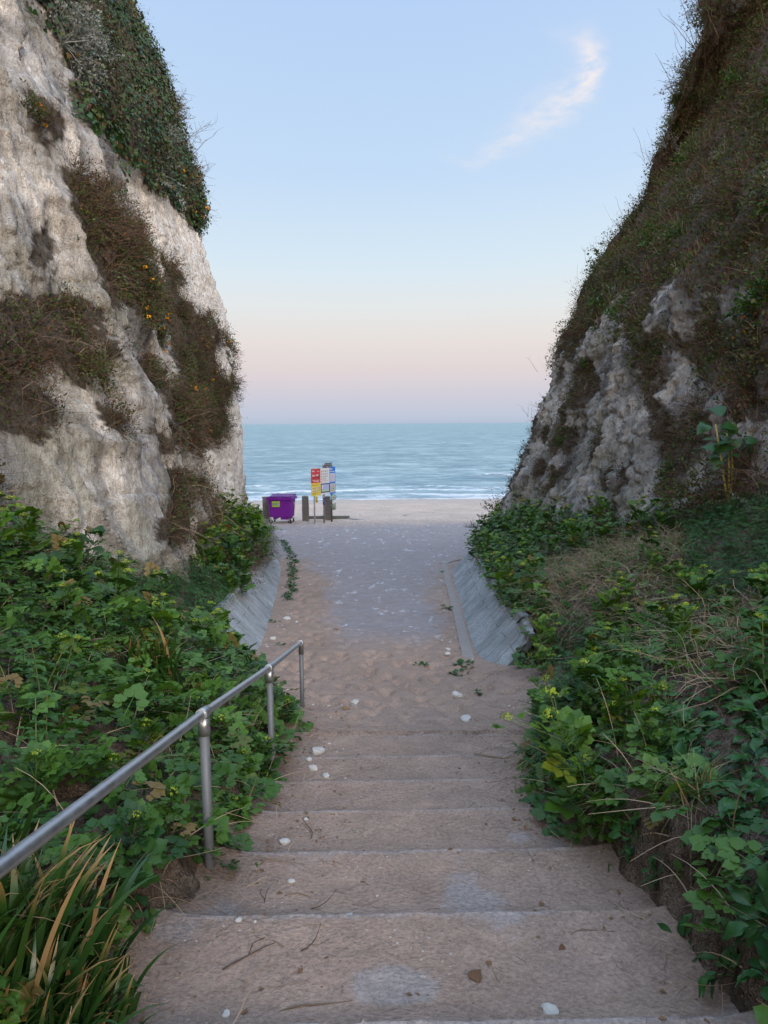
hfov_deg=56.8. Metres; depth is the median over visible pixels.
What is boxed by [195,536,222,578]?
alexanders plant
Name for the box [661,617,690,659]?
alexanders plant
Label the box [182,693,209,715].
alexanders plant
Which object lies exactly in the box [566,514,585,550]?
alexanders plant
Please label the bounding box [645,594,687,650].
alexanders plant
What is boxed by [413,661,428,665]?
weed
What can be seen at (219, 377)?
flowering shrub
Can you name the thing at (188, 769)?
undergrowth
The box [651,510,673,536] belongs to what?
alexanders plant
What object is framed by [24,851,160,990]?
strap leaved clump
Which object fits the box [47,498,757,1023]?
ground
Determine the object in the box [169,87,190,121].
bare shrub
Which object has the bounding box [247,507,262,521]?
alexanders plant
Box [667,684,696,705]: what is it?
broad leaved plant
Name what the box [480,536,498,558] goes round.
alexanders plant
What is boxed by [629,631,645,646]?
alexanders plant
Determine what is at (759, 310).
brown shrub
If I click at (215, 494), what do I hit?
brown shrub
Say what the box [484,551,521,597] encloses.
alexanders plant
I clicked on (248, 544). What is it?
alexanders plant
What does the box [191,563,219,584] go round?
nettle plant
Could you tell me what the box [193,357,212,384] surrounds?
brown shrub
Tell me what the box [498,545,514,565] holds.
alexanders plant
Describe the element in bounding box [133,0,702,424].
sky
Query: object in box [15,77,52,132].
flowering shrub
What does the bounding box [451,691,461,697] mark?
chalk stone
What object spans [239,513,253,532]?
alexanders plant
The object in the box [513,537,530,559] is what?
alexanders plant
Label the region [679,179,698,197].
green shrub
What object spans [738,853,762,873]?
broad leaved plant
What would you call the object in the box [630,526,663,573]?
alexanders plant
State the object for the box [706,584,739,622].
alexanders plant
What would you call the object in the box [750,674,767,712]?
broad leaved plant
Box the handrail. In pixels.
[0,640,304,878]
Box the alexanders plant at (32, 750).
[0,740,69,830]
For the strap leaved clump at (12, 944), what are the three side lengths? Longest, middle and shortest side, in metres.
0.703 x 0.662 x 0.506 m
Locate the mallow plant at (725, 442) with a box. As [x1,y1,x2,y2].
[691,406,758,502]
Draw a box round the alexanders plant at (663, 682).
[646,679,676,718]
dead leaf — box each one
[467,969,481,981]
[559,943,565,949]
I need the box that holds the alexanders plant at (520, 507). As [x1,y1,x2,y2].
[513,505,526,524]
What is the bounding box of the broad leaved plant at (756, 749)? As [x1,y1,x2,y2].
[721,738,767,778]
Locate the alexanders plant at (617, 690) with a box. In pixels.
[597,668,653,745]
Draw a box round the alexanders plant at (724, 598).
[717,596,742,628]
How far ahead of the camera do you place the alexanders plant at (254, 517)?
20.59 m
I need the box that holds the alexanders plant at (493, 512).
[492,508,507,529]
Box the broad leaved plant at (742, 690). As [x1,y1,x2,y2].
[731,681,767,711]
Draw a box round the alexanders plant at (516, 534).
[510,528,527,546]
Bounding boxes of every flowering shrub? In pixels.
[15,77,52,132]
[108,223,129,263]
[132,289,169,332]
[135,260,166,301]
[157,313,174,352]
[158,177,172,202]
[172,159,187,180]
[176,196,188,222]
[185,165,197,185]
[189,156,204,184]
[189,197,209,230]
[190,371,209,405]
[200,212,207,236]
[200,332,211,352]
[207,427,218,438]
[211,364,228,390]
[224,327,240,355]
[729,316,758,348]
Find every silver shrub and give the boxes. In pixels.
[37,1,112,97]
[50,0,101,75]
[69,4,116,91]
[75,1,114,63]
[80,8,125,72]
[149,110,187,165]
[152,140,185,198]
[250,540,281,568]
[257,532,283,561]
[269,532,278,559]
[612,292,643,324]
[654,126,680,153]
[685,175,718,207]
[709,141,731,159]
[713,490,767,524]
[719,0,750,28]
[754,164,767,205]
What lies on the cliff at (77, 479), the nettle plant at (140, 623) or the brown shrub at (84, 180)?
the brown shrub at (84, 180)
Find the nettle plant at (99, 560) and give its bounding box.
[84,542,111,580]
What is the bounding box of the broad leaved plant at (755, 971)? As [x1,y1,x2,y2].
[735,941,767,987]
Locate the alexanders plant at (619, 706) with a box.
[597,697,639,744]
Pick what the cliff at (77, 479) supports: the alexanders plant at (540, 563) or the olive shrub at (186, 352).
the olive shrub at (186, 352)
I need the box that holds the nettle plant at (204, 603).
[193,587,217,617]
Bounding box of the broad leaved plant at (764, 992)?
[760,986,767,1000]
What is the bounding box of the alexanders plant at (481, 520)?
[475,514,486,535]
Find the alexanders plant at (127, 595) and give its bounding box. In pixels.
[78,550,146,643]
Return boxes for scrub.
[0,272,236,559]
[59,149,244,462]
[492,0,767,542]
[501,343,751,511]
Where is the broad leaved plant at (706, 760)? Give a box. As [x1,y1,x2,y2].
[694,758,733,781]
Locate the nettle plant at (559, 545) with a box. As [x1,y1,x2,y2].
[553,536,565,553]
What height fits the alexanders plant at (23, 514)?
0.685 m
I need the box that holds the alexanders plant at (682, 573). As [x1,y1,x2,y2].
[675,568,712,605]
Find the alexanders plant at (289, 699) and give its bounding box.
[278,695,297,722]
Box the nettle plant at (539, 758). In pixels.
[511,732,563,783]
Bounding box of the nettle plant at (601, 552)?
[585,532,614,555]
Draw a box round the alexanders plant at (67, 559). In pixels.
[41,534,93,610]
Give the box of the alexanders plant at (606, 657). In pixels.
[580,650,616,692]
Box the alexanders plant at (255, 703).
[245,701,264,729]
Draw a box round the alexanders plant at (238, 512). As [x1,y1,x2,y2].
[221,498,245,533]
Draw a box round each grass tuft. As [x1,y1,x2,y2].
[557,751,642,856]
[620,735,755,856]
[635,702,715,748]
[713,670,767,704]
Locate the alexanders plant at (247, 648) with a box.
[237,642,257,674]
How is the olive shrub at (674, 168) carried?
on the cliff at (608, 406)
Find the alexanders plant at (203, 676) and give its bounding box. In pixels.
[185,671,216,700]
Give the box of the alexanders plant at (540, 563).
[522,553,546,579]
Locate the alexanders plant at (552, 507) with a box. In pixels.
[549,495,558,510]
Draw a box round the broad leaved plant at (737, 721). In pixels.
[714,717,751,729]
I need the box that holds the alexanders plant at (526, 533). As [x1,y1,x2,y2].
[522,528,536,554]
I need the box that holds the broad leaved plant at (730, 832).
[698,800,763,837]
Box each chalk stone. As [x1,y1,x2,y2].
[222,1009,229,1017]
[279,838,290,844]
[308,764,317,770]
[311,747,324,754]
[350,699,358,705]
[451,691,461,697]
[460,715,471,722]
[541,1002,558,1014]
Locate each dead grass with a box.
[0,500,264,661]
[465,523,767,792]
[491,1,767,541]
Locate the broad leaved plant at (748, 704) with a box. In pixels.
[731,699,761,733]
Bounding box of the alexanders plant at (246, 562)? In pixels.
[222,555,256,592]
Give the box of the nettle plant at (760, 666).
[698,595,767,701]
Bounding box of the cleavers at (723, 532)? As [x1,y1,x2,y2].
[512,486,767,730]
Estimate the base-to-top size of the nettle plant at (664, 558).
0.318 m
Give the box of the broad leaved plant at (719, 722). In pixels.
[708,718,745,728]
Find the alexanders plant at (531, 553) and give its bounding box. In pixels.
[517,539,535,562]
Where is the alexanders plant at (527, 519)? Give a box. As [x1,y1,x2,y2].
[523,499,542,527]
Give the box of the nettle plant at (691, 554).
[680,533,712,567]
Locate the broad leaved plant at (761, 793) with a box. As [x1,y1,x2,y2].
[721,784,767,825]
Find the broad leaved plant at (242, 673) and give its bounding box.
[221,672,252,688]
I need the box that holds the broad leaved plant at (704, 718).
[675,710,717,738]
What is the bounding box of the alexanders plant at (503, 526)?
[501,522,510,536]
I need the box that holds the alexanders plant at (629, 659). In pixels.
[613,648,659,697]
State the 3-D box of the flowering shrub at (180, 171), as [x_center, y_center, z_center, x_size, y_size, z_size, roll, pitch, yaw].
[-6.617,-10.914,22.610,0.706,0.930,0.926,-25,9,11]
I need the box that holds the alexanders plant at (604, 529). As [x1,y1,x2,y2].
[595,522,614,546]
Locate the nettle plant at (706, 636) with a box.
[679,621,722,654]
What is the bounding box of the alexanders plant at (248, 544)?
[228,521,260,565]
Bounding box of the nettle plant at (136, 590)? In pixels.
[129,589,171,637]
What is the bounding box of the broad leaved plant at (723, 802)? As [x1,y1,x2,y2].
[697,772,759,819]
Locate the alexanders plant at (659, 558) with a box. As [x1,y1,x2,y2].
[639,551,668,580]
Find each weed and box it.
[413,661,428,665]
[447,668,469,676]
[454,659,474,669]
[581,240,606,268]
[634,131,667,165]
[656,25,705,111]
[658,0,723,50]
[673,0,717,72]
[696,0,740,28]
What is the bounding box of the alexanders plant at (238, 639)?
[225,626,243,658]
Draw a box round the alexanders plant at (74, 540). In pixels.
[57,536,90,574]
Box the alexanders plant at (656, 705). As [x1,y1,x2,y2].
[631,701,692,763]
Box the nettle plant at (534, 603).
[521,593,545,615]
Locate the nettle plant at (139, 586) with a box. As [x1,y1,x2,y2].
[116,575,157,607]
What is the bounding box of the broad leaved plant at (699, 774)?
[672,761,711,799]
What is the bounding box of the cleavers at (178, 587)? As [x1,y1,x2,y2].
[84,547,245,636]
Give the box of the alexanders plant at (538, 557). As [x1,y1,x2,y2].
[505,551,549,608]
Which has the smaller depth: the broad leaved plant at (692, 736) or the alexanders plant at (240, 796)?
the broad leaved plant at (692, 736)
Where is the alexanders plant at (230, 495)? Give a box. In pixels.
[218,488,245,519]
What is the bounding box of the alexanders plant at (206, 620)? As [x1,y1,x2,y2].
[186,606,220,641]
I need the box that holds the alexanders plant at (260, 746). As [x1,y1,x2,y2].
[241,732,282,780]
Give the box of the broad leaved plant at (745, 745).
[725,740,762,765]
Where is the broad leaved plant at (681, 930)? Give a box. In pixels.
[657,913,692,950]
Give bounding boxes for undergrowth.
[0,503,325,1023]
[464,495,767,1023]
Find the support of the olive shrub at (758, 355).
on the cliff at (608, 406)
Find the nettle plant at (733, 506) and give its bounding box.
[716,491,744,521]
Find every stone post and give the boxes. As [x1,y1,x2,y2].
[262,496,269,521]
[302,496,308,520]
[325,496,330,519]
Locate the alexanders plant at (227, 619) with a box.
[214,607,234,632]
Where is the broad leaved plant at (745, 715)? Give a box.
[740,713,758,725]
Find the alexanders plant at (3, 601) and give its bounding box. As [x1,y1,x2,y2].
[0,559,18,605]
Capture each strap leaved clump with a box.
[0,786,162,1022]
[0,891,164,1023]
[3,807,157,1007]
[3,884,178,1015]
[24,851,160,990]
[53,940,177,1023]
[100,618,195,702]
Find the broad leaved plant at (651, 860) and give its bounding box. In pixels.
[641,854,662,889]
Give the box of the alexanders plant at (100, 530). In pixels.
[68,519,106,581]
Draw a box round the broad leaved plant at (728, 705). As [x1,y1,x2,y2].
[720,692,763,725]
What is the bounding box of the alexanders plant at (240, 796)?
[223,792,254,821]
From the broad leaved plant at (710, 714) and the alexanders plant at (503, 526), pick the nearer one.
the broad leaved plant at (710, 714)
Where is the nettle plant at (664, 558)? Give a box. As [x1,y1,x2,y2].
[649,547,672,565]
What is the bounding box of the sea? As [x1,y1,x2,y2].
[242,423,532,500]
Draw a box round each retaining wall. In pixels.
[215,552,280,659]
[452,545,534,665]
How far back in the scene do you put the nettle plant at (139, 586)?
7.65 m
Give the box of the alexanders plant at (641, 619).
[629,598,666,652]
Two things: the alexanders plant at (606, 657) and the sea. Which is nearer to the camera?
the alexanders plant at (606, 657)
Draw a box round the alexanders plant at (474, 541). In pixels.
[468,527,486,556]
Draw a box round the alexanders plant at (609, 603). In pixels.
[590,583,634,643]
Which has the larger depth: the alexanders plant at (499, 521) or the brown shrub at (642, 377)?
the alexanders plant at (499, 521)
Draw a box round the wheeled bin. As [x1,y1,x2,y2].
[265,493,297,522]
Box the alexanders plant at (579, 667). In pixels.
[561,652,615,737]
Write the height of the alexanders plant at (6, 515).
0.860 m
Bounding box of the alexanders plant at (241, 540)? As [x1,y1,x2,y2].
[225,525,251,559]
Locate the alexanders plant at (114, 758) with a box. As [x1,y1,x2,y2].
[90,752,139,794]
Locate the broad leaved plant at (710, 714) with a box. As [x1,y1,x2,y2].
[666,703,720,729]
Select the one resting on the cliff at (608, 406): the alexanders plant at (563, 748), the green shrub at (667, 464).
the green shrub at (667, 464)
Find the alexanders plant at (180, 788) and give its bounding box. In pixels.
[149,780,192,832]
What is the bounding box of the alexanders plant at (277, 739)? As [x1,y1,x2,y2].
[275,733,285,755]
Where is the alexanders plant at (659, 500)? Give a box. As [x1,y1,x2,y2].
[653,493,680,530]
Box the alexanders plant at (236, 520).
[225,510,243,542]
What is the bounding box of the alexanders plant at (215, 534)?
[196,522,230,572]
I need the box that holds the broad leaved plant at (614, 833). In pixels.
[607,815,645,863]
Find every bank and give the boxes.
[0,558,285,975]
[480,510,767,1012]
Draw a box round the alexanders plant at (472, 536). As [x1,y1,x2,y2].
[467,533,479,550]
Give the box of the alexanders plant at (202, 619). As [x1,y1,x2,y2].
[187,610,227,669]
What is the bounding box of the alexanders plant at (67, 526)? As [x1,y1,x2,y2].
[48,521,76,567]
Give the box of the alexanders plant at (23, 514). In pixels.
[14,508,47,552]
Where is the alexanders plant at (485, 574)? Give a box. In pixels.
[482,549,500,578]
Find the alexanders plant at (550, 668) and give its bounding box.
[524,663,567,741]
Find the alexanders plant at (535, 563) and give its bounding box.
[520,558,547,592]
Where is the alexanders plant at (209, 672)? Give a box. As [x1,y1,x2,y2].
[207,670,226,694]
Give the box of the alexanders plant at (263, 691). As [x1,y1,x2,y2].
[253,685,285,727]
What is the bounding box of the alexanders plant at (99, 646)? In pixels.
[81,641,109,665]
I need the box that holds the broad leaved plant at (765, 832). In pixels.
[760,817,767,838]
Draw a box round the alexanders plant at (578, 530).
[563,514,591,555]
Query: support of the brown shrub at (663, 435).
on the cliff at (608, 406)
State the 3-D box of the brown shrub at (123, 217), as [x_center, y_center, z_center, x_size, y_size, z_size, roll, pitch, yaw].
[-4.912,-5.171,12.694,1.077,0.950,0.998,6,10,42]
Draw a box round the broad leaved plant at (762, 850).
[752,846,767,857]
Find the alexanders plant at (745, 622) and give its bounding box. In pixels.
[738,612,767,680]
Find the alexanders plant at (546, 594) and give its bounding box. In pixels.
[527,582,553,615]
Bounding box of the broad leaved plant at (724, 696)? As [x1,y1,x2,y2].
[689,688,733,712]
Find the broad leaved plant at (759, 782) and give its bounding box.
[735,764,767,809]
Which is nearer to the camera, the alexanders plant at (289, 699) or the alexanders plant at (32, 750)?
the alexanders plant at (32, 750)
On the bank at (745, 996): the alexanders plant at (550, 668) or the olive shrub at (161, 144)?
the alexanders plant at (550, 668)
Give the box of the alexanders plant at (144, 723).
[125,716,167,757]
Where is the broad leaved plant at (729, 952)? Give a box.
[692,940,743,998]
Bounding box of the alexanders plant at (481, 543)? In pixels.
[474,542,486,559]
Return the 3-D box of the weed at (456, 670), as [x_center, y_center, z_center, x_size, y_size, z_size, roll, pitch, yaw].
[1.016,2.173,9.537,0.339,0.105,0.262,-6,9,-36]
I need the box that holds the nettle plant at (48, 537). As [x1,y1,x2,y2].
[45,521,74,552]
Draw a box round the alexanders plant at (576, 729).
[492,685,627,839]
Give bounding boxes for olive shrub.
[52,330,127,400]
[58,279,89,319]
[69,202,112,261]
[105,187,137,224]
[110,246,146,305]
[131,236,163,284]
[146,355,178,402]
[149,120,178,163]
[157,58,177,91]
[158,287,182,327]
[159,256,175,278]
[163,79,190,116]
[169,489,196,532]
[171,330,200,381]
[173,296,193,322]
[174,103,194,129]
[183,391,210,426]
[211,385,225,415]
[217,413,236,444]
[477,489,504,523]
[543,343,554,380]
[549,322,571,352]
[577,302,606,330]
[580,268,597,292]
[581,493,640,541]
[586,235,639,289]
[593,515,636,546]
[595,296,642,349]
[599,213,628,244]
[608,291,653,354]
[620,325,661,366]
[621,220,633,234]
[623,211,663,253]
[648,157,681,197]
[654,451,725,529]
[656,93,707,137]
[670,250,700,280]
[671,38,720,93]
[678,0,735,28]
[688,290,724,338]
[708,145,763,219]
[715,207,740,239]
[720,225,752,269]
[726,14,764,60]
[731,335,767,389]
[735,65,767,123]
[740,143,767,215]
[748,111,767,163]
[758,227,767,286]
[758,356,767,400]
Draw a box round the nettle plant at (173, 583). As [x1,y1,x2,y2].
[168,572,179,595]
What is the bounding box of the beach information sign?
[311,462,335,523]
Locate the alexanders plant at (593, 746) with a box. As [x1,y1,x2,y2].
[571,715,598,751]
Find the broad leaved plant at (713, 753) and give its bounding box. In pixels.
[695,739,721,757]
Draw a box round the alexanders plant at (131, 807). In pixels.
[86,798,165,889]
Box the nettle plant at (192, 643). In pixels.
[176,627,205,651]
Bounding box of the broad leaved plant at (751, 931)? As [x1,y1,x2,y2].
[722,861,767,965]
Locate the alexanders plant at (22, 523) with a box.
[0,495,51,576]
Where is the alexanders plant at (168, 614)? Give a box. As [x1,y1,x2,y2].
[127,592,185,661]
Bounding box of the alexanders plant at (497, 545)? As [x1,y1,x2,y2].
[492,541,503,559]
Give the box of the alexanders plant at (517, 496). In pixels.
[504,491,521,508]
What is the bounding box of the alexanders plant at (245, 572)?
[233,557,251,584]
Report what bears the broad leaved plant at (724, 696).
on the bank at (745, 996)
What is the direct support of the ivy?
attached to the cliff at (77, 479)
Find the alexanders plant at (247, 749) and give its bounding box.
[233,745,254,775]
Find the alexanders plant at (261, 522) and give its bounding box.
[249,521,270,543]
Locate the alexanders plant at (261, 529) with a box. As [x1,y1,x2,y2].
[250,519,282,561]
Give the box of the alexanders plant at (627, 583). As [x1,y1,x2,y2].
[604,571,642,612]
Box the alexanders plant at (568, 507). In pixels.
[554,501,575,534]
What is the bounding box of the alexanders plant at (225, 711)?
[210,708,237,756]
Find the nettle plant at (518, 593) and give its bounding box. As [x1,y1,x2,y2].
[510,578,526,606]
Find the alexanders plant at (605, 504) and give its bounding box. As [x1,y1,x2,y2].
[587,490,617,528]
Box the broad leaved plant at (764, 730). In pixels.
[739,715,767,746]
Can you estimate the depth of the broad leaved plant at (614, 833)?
3.21 m
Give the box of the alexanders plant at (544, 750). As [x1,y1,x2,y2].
[529,742,549,786]
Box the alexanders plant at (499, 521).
[489,512,504,536]
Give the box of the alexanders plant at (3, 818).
[0,814,49,879]
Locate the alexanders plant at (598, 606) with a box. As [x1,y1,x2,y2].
[591,592,615,632]
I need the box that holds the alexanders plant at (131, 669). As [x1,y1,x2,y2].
[121,664,165,728]
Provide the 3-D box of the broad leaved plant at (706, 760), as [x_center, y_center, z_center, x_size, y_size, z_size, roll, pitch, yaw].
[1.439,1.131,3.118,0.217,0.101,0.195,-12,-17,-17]
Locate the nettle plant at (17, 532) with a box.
[1,516,43,547]
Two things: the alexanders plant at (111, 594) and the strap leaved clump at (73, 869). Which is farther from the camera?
the alexanders plant at (111, 594)
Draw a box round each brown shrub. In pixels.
[0,333,55,410]
[14,317,74,400]
[37,102,68,141]
[52,132,112,203]
[59,176,120,252]
[81,388,159,462]
[82,175,138,239]
[86,205,135,267]
[91,154,139,217]
[95,0,124,43]
[100,38,130,111]
[106,197,145,240]
[107,222,163,269]
[116,255,148,299]
[119,195,156,256]
[120,194,139,221]
[121,0,149,28]
[123,221,161,265]
[128,197,152,247]
[129,86,160,135]
[133,267,171,331]
[138,212,156,245]
[142,236,165,277]
[152,498,192,557]
[155,292,181,338]
[158,272,175,317]
[163,253,186,289]
[163,450,195,499]
[164,248,197,291]
[171,371,205,423]
[172,291,203,332]
[173,391,218,445]
[184,420,214,471]
[191,310,208,335]
[191,380,228,426]
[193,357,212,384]
[193,378,220,412]
[194,329,214,361]
[195,462,215,500]
[198,299,215,328]
[200,403,219,449]
[204,371,219,396]
[208,316,234,360]
[209,419,235,454]
[210,412,223,436]
[210,475,226,513]
[211,355,232,383]
[212,548,265,593]
[214,394,232,432]
[222,377,238,401]
[222,407,239,437]
[225,551,263,580]
[229,336,245,363]
[232,373,246,398]
[236,543,263,573]
[242,534,273,562]
[244,537,273,568]
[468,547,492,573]
[526,418,548,442]
[532,506,582,538]
[554,315,578,369]
[558,286,602,349]
[562,280,587,321]
[569,381,588,409]
[584,231,621,273]
[614,305,639,340]
[615,232,652,262]
[628,177,665,213]
[632,211,653,234]
[632,369,656,391]
[641,415,679,454]
[653,47,724,105]
[660,108,703,136]
[667,383,711,426]
[678,307,721,359]
[686,128,727,164]
[687,0,746,50]
[691,414,767,511]
[692,160,747,236]
[708,70,767,141]
[709,350,766,433]
[710,169,754,213]
[732,0,767,45]
[732,242,767,285]
[746,289,767,329]
[757,168,767,225]
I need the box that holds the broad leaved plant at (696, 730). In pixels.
[677,726,719,742]
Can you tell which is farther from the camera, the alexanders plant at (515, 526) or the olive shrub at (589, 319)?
the olive shrub at (589, 319)
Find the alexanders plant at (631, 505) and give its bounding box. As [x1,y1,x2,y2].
[625,495,660,539]
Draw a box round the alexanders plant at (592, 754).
[569,746,600,799]
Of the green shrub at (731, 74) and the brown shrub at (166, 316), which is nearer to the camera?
the brown shrub at (166, 316)
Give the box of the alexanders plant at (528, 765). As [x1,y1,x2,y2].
[522,744,533,774]
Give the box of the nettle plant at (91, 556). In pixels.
[83,537,112,580]
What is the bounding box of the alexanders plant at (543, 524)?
[536,521,547,539]
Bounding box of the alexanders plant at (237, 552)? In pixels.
[230,548,244,560]
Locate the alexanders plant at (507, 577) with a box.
[493,561,520,598]
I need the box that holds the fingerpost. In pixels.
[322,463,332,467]
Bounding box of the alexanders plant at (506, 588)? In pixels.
[500,569,521,604]
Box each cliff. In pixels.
[0,0,247,581]
[498,0,767,539]
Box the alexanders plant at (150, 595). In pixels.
[133,591,176,644]
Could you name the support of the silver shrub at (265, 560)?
on the retaining wall at (251, 618)
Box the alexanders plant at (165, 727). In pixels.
[157,714,183,748]
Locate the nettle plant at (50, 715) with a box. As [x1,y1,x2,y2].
[0,627,83,742]
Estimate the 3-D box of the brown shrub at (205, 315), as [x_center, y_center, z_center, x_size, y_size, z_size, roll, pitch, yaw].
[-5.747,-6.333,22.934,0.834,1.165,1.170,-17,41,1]
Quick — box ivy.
[20,0,220,238]
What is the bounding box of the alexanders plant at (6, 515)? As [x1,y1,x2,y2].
[0,491,24,574]
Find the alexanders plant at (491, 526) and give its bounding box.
[484,523,497,536]
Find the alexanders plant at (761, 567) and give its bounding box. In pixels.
[748,562,767,610]
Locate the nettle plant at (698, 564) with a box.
[688,557,715,577]
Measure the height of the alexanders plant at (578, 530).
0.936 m
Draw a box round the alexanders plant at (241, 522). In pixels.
[238,508,252,530]
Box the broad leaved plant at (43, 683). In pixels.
[7,668,57,690]
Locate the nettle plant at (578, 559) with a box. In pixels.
[569,549,585,572]
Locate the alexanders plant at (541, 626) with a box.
[527,613,561,658]
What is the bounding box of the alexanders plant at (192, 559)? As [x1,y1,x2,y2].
[189,554,202,573]
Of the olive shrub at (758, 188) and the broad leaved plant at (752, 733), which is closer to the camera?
the broad leaved plant at (752, 733)
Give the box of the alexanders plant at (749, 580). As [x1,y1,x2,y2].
[731,573,767,656]
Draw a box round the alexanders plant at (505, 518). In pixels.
[499,514,512,536]
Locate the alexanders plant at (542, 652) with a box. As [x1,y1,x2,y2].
[526,643,561,677]
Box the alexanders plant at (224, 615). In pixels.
[191,601,231,649]
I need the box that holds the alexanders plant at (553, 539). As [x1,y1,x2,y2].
[544,538,563,557]
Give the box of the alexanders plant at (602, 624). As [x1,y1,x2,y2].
[596,607,644,662]
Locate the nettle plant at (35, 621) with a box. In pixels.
[14,601,54,647]
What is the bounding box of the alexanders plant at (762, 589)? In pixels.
[753,573,767,610]
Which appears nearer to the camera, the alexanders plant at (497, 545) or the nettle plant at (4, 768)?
the nettle plant at (4, 768)
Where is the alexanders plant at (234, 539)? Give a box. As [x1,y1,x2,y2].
[213,522,241,570]
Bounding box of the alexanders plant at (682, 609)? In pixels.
[655,596,707,660]
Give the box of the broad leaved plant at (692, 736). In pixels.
[661,731,708,761]
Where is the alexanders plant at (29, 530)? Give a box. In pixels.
[12,521,38,552]
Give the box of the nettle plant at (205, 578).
[195,563,226,594]
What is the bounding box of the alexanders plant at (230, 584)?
[216,564,237,590]
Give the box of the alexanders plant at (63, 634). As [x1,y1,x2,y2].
[28,629,96,703]
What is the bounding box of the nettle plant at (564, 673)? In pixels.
[528,652,582,701]
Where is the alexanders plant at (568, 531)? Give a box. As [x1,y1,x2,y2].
[561,518,582,545]
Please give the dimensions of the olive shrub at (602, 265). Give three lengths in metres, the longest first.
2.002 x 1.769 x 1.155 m
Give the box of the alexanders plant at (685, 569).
[663,558,692,598]
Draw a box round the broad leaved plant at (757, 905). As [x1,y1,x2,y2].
[753,892,767,916]
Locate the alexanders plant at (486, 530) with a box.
[479,528,495,550]
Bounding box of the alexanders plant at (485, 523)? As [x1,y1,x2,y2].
[482,521,490,536]
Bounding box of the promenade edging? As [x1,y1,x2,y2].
[309,516,349,518]
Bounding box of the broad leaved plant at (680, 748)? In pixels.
[659,739,712,781]
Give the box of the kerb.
[442,559,473,658]
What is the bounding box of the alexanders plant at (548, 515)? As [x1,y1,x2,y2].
[541,510,555,534]
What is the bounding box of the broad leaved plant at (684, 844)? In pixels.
[679,814,719,867]
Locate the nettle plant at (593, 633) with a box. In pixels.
[579,620,609,641]
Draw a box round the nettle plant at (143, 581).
[135,569,163,593]
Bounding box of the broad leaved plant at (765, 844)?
[761,840,767,859]
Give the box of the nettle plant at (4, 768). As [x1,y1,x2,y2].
[0,692,68,801]
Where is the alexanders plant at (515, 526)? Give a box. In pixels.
[510,520,521,536]
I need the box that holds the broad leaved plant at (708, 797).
[693,771,732,802]
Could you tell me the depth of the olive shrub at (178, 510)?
12.34 m
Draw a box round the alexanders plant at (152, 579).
[129,562,186,633]
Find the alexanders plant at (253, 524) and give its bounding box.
[243,520,267,550]
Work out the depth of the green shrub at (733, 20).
20.15 m
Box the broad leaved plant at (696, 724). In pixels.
[665,710,705,738]
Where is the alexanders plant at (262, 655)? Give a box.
[252,653,266,669]
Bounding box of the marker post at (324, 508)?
[323,494,324,522]
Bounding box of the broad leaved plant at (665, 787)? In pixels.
[639,764,683,794]
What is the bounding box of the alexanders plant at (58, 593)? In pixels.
[40,569,93,651]
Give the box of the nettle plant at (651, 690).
[590,659,678,740]
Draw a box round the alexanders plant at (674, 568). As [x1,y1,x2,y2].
[660,560,678,588]
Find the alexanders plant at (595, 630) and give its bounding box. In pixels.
[584,622,605,649]
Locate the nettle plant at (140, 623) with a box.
[100,601,158,654]
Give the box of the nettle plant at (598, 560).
[590,550,620,576]
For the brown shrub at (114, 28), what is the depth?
19.69 m
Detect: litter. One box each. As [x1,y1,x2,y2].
[129,847,246,936]
[133,669,722,1023]
[598,822,741,992]
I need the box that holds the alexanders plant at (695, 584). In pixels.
[684,564,742,634]
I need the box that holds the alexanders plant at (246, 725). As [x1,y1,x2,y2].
[237,717,251,735]
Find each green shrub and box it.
[555,432,569,447]
[556,312,576,340]
[577,358,589,371]
[583,281,616,311]
[584,247,618,272]
[592,502,613,516]
[602,294,636,334]
[626,206,639,223]
[630,217,668,264]
[644,342,661,362]
[654,456,676,480]
[659,216,694,250]
[661,509,694,533]
[665,86,689,106]
[673,131,699,170]
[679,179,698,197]
[686,0,741,30]
[719,51,748,97]
[722,258,767,328]
[740,439,766,461]
[751,83,767,123]
[751,187,767,219]
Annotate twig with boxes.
[222,937,274,969]
[260,859,302,863]
[279,1000,351,1011]
[284,892,312,896]
[474,752,514,758]
[571,929,610,934]
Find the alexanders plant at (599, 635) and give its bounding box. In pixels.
[573,627,622,700]
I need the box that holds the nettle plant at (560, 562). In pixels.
[547,551,580,582]
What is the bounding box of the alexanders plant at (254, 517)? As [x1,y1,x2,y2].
[237,504,263,540]
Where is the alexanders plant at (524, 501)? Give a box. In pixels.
[519,497,529,516]
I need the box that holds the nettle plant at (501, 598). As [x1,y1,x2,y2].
[486,577,503,602]
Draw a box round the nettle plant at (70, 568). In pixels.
[67,541,101,601]
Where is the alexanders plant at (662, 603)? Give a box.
[646,591,675,629]
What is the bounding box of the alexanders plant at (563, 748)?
[545,742,579,784]
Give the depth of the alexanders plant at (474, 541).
19.33 m
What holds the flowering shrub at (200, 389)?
on the cliff at (77, 479)
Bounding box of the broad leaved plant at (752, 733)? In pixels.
[724,720,766,745]
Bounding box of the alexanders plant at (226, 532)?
[218,515,229,549]
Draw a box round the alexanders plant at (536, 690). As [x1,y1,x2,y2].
[531,686,562,736]
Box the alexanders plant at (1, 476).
[0,475,5,507]
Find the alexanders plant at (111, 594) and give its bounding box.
[101,581,126,613]
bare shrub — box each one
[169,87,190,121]
[176,114,219,155]
[186,154,215,187]
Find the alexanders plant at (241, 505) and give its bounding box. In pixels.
[236,500,253,508]
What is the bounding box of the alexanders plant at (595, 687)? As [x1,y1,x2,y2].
[587,682,611,716]
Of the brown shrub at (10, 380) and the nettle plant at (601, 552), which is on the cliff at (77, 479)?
the brown shrub at (10, 380)

